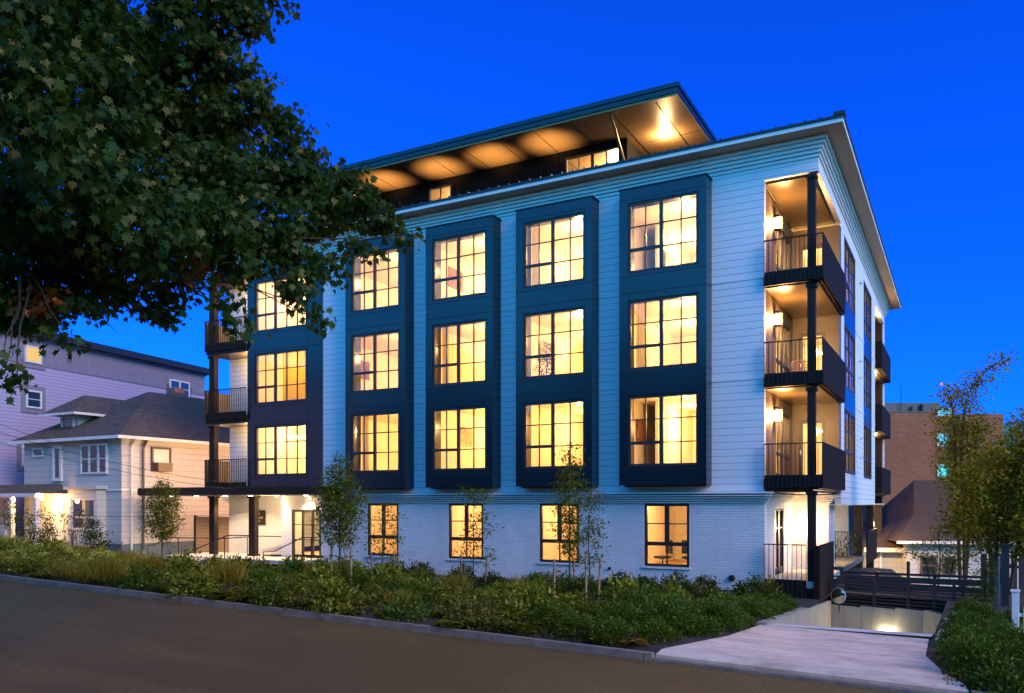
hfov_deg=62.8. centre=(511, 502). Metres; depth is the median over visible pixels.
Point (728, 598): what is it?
green mound shrub
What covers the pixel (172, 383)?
window
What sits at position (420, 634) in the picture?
leaf litter
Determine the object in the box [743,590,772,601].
green mound shrub
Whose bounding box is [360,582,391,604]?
shrub
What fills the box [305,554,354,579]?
broadleaf shrub
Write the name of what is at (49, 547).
broadleaf shrub
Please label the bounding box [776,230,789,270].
window
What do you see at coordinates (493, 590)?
broadleaf shrub
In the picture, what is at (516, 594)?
broadleaf shrub
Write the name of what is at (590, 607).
green mound shrub
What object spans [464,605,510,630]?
shrub
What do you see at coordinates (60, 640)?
road
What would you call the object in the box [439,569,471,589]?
upright shrub
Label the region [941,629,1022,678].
green mound shrub
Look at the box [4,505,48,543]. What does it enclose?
garden bush
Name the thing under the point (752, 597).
green mound shrub
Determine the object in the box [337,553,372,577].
broadleaf shrub
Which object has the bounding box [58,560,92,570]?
flowering shrub
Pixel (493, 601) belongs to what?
shrub
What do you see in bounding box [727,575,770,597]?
upright shrub
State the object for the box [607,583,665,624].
green mound shrub
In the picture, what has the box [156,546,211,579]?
broadleaf shrub
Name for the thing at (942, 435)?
window
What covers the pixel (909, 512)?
cream house
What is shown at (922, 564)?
window
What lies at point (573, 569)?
tree stake
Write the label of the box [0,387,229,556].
old house
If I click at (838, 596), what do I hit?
convex mirror
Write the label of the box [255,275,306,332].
window
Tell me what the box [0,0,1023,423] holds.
sky
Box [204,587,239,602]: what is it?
fern
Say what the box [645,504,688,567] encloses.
window
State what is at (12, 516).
garden bush
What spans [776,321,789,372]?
window
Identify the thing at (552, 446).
window
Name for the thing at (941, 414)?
window
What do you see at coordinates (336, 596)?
broadleaf shrub
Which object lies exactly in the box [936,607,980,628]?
green mound shrub
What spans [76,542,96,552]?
brown grass clump
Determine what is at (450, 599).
broadleaf shrub
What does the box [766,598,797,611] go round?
green mound shrub
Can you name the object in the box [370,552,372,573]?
tree stake
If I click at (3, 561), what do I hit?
flowering shrub
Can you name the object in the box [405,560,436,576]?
upright shrub
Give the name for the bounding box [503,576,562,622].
broadleaf shrub
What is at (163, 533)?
young tree
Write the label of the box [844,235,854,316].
window
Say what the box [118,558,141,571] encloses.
brown grass clump
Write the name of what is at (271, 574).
green mound shrub
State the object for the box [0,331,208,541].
purple building
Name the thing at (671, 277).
apartment building
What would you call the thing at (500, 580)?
upright shrub
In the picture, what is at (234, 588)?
fern
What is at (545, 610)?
green mound shrub
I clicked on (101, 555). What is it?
flowering shrub
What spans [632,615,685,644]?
green mound shrub
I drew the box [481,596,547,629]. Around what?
broadleaf shrub
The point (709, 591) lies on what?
upright shrub
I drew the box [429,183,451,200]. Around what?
window
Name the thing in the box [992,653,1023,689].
green mound shrub
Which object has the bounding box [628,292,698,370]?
window
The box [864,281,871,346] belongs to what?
window
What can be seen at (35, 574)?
fern
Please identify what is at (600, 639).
russet fern
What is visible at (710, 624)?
green mound shrub
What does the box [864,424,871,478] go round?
window
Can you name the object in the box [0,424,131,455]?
overhead cable
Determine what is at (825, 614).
retaining wall
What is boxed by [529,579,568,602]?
shrub
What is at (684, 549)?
office chair
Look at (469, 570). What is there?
upright shrub
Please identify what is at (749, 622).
green mound shrub
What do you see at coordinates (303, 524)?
entry door
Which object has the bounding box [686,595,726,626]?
green mound shrub
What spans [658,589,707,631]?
green mound shrub
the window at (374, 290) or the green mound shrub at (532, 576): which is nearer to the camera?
the green mound shrub at (532, 576)
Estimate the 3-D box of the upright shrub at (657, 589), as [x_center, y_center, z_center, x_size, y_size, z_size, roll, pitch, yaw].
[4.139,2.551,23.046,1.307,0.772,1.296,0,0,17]
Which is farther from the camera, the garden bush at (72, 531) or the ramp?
the garden bush at (72, 531)
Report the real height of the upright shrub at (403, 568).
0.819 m
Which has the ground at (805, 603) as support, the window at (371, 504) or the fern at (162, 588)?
the fern at (162, 588)
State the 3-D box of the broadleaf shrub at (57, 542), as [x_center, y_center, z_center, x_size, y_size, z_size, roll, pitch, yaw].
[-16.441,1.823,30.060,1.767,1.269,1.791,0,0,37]
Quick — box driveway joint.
[670,626,948,679]
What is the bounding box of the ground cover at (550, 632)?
[5,563,1023,692]
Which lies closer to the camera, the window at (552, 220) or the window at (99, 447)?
the window at (552, 220)
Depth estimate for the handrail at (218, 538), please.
38.74 m
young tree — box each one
[134,476,188,555]
[301,451,376,577]
[358,502,408,572]
[450,483,504,586]
[546,442,590,591]
[568,486,613,599]
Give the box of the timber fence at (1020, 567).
[981,554,1023,592]
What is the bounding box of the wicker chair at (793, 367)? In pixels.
[791,360,806,371]
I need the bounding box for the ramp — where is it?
[769,623,933,640]
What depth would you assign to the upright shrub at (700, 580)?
26.41 m
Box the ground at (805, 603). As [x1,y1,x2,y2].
[0,534,1023,692]
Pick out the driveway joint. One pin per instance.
(828, 638)
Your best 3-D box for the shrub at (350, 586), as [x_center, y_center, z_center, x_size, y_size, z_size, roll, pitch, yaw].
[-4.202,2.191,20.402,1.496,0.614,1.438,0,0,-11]
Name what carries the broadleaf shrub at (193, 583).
on the ground at (805, 603)
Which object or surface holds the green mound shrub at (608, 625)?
on the ground at (805, 603)
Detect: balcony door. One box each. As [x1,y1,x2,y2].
[799,331,825,369]
[799,419,825,474]
[800,244,821,267]
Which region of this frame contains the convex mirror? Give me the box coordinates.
[831,588,845,611]
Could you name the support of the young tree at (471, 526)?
on the ground at (805, 603)
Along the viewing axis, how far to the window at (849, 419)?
32.55 m
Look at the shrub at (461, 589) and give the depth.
20.06 m
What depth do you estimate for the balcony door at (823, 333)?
30.45 m
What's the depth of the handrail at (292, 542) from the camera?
33.63 m
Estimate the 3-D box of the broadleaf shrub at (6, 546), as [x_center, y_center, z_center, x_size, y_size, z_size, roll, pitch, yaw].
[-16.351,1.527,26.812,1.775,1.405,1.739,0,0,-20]
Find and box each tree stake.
[330,545,332,574]
[350,546,351,583]
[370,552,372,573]
[460,555,461,575]
[485,556,487,586]
[553,559,555,594]
[573,561,574,579]
[585,556,586,600]
[597,557,600,598]
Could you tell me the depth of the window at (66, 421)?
43.22 m
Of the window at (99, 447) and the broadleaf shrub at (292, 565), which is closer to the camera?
the broadleaf shrub at (292, 565)
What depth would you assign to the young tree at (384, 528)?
29.44 m
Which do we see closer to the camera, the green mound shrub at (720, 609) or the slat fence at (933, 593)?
the green mound shrub at (720, 609)
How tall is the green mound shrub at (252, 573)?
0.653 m
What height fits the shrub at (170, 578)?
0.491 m
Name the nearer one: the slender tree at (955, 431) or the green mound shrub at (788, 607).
the green mound shrub at (788, 607)
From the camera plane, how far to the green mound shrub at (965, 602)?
22.73 m
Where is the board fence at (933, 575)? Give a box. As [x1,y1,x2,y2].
[845,571,995,608]
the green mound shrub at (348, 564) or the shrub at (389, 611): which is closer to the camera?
the shrub at (389, 611)
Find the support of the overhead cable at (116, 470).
attached to the apartment building at (671, 277)
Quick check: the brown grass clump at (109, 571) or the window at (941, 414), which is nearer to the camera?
the brown grass clump at (109, 571)
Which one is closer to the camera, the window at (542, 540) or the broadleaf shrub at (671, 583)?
the broadleaf shrub at (671, 583)
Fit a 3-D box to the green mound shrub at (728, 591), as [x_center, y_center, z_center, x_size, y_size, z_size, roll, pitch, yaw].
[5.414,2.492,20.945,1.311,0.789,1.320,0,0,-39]
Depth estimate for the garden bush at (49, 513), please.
36.26 m
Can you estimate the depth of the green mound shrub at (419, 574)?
25.84 m
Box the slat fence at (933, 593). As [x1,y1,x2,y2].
[832,561,964,611]
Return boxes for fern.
[23,571,61,579]
[113,575,144,587]
[147,582,184,592]
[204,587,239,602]
[216,585,243,590]
[224,590,252,602]
[425,607,455,615]
[429,616,482,629]
[498,617,548,634]
[587,631,611,644]
[614,633,648,647]
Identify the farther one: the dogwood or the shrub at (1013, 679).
the dogwood
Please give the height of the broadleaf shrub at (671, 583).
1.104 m
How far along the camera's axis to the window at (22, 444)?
46.03 m
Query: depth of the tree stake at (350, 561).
23.40 m
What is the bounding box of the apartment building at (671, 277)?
[137,81,901,602]
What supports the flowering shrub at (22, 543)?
on the ground at (805, 603)
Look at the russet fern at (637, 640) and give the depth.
15.17 m
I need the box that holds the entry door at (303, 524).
[292,510,320,557]
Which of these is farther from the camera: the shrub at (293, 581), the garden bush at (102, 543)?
the garden bush at (102, 543)
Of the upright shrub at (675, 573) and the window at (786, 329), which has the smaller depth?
the upright shrub at (675, 573)
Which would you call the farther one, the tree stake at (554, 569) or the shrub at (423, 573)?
the shrub at (423, 573)
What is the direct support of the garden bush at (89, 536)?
on the ground at (805, 603)
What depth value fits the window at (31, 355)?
46.63 m
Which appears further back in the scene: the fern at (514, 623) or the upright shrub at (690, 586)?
the upright shrub at (690, 586)
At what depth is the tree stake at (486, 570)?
27.37 m
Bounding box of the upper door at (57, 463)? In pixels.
[52,445,62,480]
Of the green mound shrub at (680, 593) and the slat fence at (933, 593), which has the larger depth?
the slat fence at (933, 593)
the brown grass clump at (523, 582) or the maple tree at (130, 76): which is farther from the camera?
the brown grass clump at (523, 582)
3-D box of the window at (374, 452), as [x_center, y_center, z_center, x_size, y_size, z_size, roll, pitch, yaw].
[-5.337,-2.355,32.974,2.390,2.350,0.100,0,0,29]
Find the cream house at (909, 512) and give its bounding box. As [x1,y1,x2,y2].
[848,480,1023,589]
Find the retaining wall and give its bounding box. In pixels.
[756,600,950,640]
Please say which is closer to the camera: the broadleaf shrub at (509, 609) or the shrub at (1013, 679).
the shrub at (1013, 679)
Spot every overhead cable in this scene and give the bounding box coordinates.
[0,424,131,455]
[2,433,252,485]
[2,443,236,489]
[9,513,248,516]
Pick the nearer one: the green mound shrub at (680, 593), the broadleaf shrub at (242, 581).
the green mound shrub at (680, 593)
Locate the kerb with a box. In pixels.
[0,574,990,692]
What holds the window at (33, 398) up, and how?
in the purple building at (103, 371)
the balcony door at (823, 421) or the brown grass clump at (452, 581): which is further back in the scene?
the balcony door at (823, 421)
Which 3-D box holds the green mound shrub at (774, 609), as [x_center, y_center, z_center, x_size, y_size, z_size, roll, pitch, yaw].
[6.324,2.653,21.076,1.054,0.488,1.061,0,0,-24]
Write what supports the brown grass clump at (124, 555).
on the ground at (805, 603)
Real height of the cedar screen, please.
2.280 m
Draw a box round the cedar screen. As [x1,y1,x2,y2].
[194,516,228,552]
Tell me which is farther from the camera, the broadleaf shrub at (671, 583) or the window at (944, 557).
the window at (944, 557)
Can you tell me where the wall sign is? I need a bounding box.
[259,510,265,524]
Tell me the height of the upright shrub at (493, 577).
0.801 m
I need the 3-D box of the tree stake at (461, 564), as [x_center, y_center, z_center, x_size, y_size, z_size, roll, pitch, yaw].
[-1.677,2.365,27.858,0.130,1.253,0.076,0,0,29]
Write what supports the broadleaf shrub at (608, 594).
on the ground at (805, 603)
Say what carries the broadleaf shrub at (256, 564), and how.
on the ground at (805, 603)
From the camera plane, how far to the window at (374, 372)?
32.99 m
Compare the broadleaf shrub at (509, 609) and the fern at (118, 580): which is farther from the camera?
the fern at (118, 580)
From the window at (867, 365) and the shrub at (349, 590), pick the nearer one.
the shrub at (349, 590)
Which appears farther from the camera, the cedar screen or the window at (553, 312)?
the cedar screen
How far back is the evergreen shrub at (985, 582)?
24.97 m
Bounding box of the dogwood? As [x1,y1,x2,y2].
[894,524,987,612]
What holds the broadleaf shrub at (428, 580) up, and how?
on the ground at (805, 603)
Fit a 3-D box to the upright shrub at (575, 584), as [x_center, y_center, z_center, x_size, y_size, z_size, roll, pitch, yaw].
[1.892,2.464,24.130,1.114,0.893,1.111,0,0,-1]
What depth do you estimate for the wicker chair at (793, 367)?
28.06 m
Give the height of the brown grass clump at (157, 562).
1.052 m
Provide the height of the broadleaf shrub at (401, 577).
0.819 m
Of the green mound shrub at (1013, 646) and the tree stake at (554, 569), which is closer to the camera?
the green mound shrub at (1013, 646)
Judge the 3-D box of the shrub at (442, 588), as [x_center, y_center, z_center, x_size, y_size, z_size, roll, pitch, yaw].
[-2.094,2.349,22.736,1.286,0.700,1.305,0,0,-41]
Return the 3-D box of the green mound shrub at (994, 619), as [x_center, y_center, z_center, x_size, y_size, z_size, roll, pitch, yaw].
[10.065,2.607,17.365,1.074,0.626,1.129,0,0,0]
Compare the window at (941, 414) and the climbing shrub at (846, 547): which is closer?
the climbing shrub at (846, 547)
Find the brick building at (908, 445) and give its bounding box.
[849,385,1023,535]
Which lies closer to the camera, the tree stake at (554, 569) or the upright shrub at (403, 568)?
the tree stake at (554, 569)
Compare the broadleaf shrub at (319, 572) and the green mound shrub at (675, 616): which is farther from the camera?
the broadleaf shrub at (319, 572)
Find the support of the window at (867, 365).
in the apartment building at (671, 277)
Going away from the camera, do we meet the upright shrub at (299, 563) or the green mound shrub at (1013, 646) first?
the green mound shrub at (1013, 646)
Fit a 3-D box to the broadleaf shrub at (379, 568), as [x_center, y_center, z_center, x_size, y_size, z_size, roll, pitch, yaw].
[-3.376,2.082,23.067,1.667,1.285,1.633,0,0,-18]
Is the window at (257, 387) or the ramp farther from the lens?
the window at (257, 387)
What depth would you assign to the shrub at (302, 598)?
18.78 m
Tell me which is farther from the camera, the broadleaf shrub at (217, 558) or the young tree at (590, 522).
the broadleaf shrub at (217, 558)
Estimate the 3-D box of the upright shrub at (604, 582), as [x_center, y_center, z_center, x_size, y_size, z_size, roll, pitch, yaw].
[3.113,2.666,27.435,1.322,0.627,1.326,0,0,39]
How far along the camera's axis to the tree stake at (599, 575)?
24.98 m
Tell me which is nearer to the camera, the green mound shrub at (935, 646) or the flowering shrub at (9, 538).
the green mound shrub at (935, 646)
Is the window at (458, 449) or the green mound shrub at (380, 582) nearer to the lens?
the green mound shrub at (380, 582)
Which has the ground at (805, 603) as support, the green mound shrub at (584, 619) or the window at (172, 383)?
the green mound shrub at (584, 619)
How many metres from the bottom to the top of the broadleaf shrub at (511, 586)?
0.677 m
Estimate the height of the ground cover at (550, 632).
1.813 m
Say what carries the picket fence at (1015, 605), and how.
on the ground at (805, 603)
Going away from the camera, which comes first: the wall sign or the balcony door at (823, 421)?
the balcony door at (823, 421)
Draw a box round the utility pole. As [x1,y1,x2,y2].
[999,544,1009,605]
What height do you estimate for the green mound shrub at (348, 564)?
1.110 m
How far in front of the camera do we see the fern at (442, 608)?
18.28 m
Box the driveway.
[656,625,968,692]
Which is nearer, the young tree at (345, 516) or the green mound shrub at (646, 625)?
the green mound shrub at (646, 625)
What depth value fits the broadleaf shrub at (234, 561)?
25.16 m
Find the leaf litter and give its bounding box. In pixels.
[12,582,888,690]
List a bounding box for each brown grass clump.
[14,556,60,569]
[64,567,106,582]
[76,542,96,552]
[78,554,138,582]
[105,546,143,561]
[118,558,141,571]
[119,553,145,564]
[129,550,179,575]
[203,557,248,586]
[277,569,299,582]
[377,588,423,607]
[435,568,474,592]
[499,573,541,591]
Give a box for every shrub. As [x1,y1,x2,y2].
[0,531,30,567]
[0,549,23,572]
[1,533,21,549]
[7,543,54,574]
[13,536,35,548]
[17,540,60,565]
[32,536,78,562]
[37,560,90,577]
[50,542,82,566]
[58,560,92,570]
[59,545,98,565]
[79,550,124,569]
[85,549,118,565]
[89,547,119,560]
[115,555,172,590]
[148,571,182,589]
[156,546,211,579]
[157,570,223,598]
[196,554,224,568]
[204,554,240,570]
[205,558,252,583]
[227,553,252,567]
[233,575,264,586]
[239,576,292,602]
[240,567,287,590]
[243,555,268,570]
[243,556,276,570]
[243,567,273,578]
[245,574,294,607]
[260,577,306,592]
[266,555,313,576]
[279,585,334,611]
[281,555,310,568]
[290,573,342,596]
[294,560,343,590]
[299,576,358,619]
[305,552,334,567]
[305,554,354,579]
[322,581,362,604]
[326,583,365,594]
[331,591,386,615]
[333,559,371,590]
[334,555,363,584]
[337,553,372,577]
[358,570,407,598]
[360,556,417,590]
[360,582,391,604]
[372,572,419,592]
[376,588,434,622]
[385,561,407,573]
[389,574,435,604]
[402,567,437,582]
[403,567,423,576]
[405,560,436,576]
[406,566,434,583]
[411,577,449,591]
[422,576,455,598]
[432,592,488,612]
[434,582,490,608]
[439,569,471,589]
[440,594,492,620]
[443,563,478,583]
[461,585,505,603]
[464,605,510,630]
[474,569,506,590]
[475,593,512,614]
[480,590,524,607]
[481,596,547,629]
[484,576,511,587]
[486,580,526,597]
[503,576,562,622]
[504,588,547,606]
[520,598,583,631]
[522,570,551,587]
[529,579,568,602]
[533,570,552,581]
[542,566,572,590]
[548,610,605,639]
[551,575,580,593]
[553,589,598,613]
[560,598,611,623]
[562,574,595,601]
[572,571,606,597]
[579,614,646,645]
[592,578,612,592]
[592,595,649,634]
[596,574,650,619]
[602,569,636,590]
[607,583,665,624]
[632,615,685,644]
[633,574,661,591]
[633,589,701,636]
[639,583,667,601]
[649,575,694,601]
[657,568,691,587]
[657,589,693,617]
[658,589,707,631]
[677,580,705,597]
[679,613,725,636]
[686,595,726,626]
[688,583,716,603]
[691,575,720,591]
[691,587,720,598]
[698,595,754,632]
[704,589,754,618]
[705,587,755,615]
[721,611,757,626]
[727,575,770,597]
[733,571,782,595]
[735,594,770,612]
[737,593,777,620]
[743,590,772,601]
[753,599,785,617]
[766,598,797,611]
[767,591,800,606]
[834,531,864,568]
[930,623,1008,669]
[933,635,965,655]
[934,622,978,644]
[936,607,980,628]
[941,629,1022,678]
[945,609,984,623]
[950,597,980,612]
[957,599,1002,618]
[957,659,1023,692]
[964,556,1011,602]
[970,618,1023,652]
[973,614,1023,633]
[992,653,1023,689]
[996,605,1023,631]
[998,634,1023,665]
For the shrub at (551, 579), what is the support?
on the ground at (805, 603)
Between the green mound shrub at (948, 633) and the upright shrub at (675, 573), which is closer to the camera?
the green mound shrub at (948, 633)
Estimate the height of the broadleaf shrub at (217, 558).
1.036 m
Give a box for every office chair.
[654,540,672,563]
[682,540,686,558]
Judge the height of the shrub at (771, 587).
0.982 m
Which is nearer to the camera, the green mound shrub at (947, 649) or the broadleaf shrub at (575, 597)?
the green mound shrub at (947, 649)
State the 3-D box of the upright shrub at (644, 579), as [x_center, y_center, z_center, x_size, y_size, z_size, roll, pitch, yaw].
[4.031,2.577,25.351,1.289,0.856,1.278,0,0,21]
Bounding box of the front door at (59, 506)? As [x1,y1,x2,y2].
[52,502,63,541]
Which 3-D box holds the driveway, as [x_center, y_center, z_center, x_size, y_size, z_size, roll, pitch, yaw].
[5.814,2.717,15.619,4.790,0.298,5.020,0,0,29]
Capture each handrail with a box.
[147,536,280,553]
[181,535,251,557]
[263,537,316,560]
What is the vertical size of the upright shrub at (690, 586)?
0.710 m
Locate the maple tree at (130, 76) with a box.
[0,0,426,405]
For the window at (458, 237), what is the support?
in the apartment building at (671, 277)
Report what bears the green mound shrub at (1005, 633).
on the ground at (805, 603)
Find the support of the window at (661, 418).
in the apartment building at (671, 277)
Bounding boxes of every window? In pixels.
[22,444,23,466]
[24,344,41,364]
[26,390,41,408]
[32,447,43,456]
[62,416,74,426]
[71,498,93,529]
[80,443,107,473]
[151,447,171,471]
[169,379,189,396]
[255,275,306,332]
[255,348,306,404]
[255,423,306,475]
[352,247,399,312]
[352,330,399,392]
[352,411,399,472]
[368,503,397,555]
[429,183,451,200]
[433,230,486,301]
[433,319,486,386]
[433,405,486,470]
[449,503,482,558]
[524,212,584,288]
[524,306,584,378]
[524,399,584,468]
[540,504,578,562]
[565,146,619,171]
[628,191,698,273]
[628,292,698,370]
[628,391,698,466]
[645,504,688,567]
[775,509,782,569]
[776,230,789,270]
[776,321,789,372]
[776,412,789,474]
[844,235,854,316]
[844,322,854,395]
[844,407,854,474]
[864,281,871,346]
[864,353,871,412]
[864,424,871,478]
[920,556,937,573]
[937,408,949,415]
[937,433,948,445]
[937,464,948,477]
[942,556,955,574]
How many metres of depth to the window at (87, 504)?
40.80 m
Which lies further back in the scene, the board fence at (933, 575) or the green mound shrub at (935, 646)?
the board fence at (933, 575)
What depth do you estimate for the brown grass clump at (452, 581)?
24.11 m
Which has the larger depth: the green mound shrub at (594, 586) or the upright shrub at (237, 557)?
the upright shrub at (237, 557)
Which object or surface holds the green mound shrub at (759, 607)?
on the ground at (805, 603)
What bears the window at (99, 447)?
in the old house at (168, 432)
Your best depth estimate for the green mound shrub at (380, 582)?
21.22 m
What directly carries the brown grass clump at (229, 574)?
on the ground at (805, 603)
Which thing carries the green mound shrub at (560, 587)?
on the ground at (805, 603)
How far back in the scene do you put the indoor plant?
29.94 m
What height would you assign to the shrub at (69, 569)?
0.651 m
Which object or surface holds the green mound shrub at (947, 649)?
on the ground at (805, 603)
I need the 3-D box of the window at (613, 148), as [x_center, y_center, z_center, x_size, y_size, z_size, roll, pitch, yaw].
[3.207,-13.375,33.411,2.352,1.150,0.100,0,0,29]
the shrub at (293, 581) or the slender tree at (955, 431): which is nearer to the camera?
the shrub at (293, 581)
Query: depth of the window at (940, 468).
79.55 m
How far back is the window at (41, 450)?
43.15 m
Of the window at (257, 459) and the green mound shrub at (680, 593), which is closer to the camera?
the green mound shrub at (680, 593)
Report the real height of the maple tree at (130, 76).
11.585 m
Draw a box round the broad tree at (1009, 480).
[930,405,1023,594]
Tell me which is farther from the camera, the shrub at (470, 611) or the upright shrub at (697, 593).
the upright shrub at (697, 593)
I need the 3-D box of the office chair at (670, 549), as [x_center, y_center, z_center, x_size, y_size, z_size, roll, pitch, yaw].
[5.240,1.808,29.168,0.542,1.015,0.512,0,0,-18]
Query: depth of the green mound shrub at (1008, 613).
18.95 m
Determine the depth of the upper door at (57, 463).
42.36 m
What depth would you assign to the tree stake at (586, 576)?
22.13 m
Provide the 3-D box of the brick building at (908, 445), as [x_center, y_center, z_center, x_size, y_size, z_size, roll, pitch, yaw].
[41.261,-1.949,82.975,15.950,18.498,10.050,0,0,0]
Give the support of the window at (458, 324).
in the apartment building at (671, 277)
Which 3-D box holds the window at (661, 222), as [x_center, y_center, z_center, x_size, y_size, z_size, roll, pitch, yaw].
[4.912,-8.730,27.246,2.390,2.340,0.100,0,0,29]
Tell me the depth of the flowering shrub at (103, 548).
31.89 m
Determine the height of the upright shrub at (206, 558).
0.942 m
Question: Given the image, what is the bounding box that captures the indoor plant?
[528,341,561,375]
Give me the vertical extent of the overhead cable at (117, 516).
0.219 m
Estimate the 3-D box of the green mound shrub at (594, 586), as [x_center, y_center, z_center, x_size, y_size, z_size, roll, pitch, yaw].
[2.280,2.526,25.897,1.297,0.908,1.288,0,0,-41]
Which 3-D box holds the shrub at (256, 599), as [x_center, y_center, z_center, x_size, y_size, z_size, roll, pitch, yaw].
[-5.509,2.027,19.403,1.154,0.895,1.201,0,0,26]
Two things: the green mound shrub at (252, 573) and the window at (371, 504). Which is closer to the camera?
the green mound shrub at (252, 573)
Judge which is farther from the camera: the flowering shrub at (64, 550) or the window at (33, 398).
the window at (33, 398)
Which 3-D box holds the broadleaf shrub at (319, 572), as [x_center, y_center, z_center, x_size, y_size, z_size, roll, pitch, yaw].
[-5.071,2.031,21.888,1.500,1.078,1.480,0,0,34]
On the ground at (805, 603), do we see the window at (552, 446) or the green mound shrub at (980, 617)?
the green mound shrub at (980, 617)
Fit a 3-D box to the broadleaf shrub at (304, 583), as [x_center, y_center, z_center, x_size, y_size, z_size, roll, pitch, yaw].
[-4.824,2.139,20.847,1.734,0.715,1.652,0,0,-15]
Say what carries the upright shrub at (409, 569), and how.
on the ground at (805, 603)
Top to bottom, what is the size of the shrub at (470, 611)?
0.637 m
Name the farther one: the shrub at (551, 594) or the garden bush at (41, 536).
the garden bush at (41, 536)
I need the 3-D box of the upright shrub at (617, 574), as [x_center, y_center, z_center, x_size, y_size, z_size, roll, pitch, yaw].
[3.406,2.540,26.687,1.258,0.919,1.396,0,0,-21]
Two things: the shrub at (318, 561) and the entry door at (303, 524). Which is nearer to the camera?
the shrub at (318, 561)
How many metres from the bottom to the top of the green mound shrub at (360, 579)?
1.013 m
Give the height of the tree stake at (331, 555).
1.420 m
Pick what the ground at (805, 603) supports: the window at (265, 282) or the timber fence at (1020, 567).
the timber fence at (1020, 567)
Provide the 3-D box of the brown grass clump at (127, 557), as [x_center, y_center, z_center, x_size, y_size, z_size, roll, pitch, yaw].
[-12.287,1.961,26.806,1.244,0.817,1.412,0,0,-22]
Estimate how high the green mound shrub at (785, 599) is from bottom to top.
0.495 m
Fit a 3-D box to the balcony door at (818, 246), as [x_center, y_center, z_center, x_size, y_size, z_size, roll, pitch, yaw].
[10.847,-8.185,30.304,0.922,2.230,0.150,0,0,29]
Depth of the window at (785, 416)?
29.66 m
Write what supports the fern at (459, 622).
on the ground at (805, 603)
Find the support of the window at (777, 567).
in the apartment building at (671, 277)
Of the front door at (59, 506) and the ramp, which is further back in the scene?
the front door at (59, 506)
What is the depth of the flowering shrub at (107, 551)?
25.87 m
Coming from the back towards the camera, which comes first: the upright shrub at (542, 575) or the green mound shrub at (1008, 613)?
the upright shrub at (542, 575)
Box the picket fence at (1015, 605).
[1010,589,1023,630]
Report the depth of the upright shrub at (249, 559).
31.71 m
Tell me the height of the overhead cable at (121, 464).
1.901 m
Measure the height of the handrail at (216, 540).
1.392 m
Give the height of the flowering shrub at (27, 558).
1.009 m
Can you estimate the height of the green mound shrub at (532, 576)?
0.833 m
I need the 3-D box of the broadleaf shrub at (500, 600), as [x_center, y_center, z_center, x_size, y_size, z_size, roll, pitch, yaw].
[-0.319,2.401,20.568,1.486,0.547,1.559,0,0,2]
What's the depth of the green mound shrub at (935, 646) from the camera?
15.17 m
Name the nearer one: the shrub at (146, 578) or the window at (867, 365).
the shrub at (146, 578)
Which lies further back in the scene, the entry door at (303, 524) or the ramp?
the entry door at (303, 524)
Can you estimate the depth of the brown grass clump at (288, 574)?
24.03 m
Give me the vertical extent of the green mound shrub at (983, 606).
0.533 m
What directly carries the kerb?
on the ground at (805, 603)
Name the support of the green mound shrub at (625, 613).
on the ground at (805, 603)
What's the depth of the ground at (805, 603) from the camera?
19.66 m
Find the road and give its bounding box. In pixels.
[0,580,898,692]
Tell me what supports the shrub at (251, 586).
on the ground at (805, 603)
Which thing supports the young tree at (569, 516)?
on the ground at (805, 603)
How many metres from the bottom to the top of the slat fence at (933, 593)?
1.600 m
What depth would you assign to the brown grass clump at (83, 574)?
22.71 m
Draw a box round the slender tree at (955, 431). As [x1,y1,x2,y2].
[923,343,1017,586]
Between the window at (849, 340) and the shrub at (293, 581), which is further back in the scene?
the window at (849, 340)
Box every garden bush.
[0,497,27,537]
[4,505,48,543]
[28,520,60,547]
[37,505,69,544]
[51,505,91,546]
[74,513,112,551]
[85,527,121,551]
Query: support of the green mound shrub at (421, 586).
on the ground at (805, 603)
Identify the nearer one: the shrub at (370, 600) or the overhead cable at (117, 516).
the shrub at (370, 600)
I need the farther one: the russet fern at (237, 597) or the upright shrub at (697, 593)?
the upright shrub at (697, 593)
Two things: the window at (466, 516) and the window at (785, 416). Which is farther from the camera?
the window at (466, 516)
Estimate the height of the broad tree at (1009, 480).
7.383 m

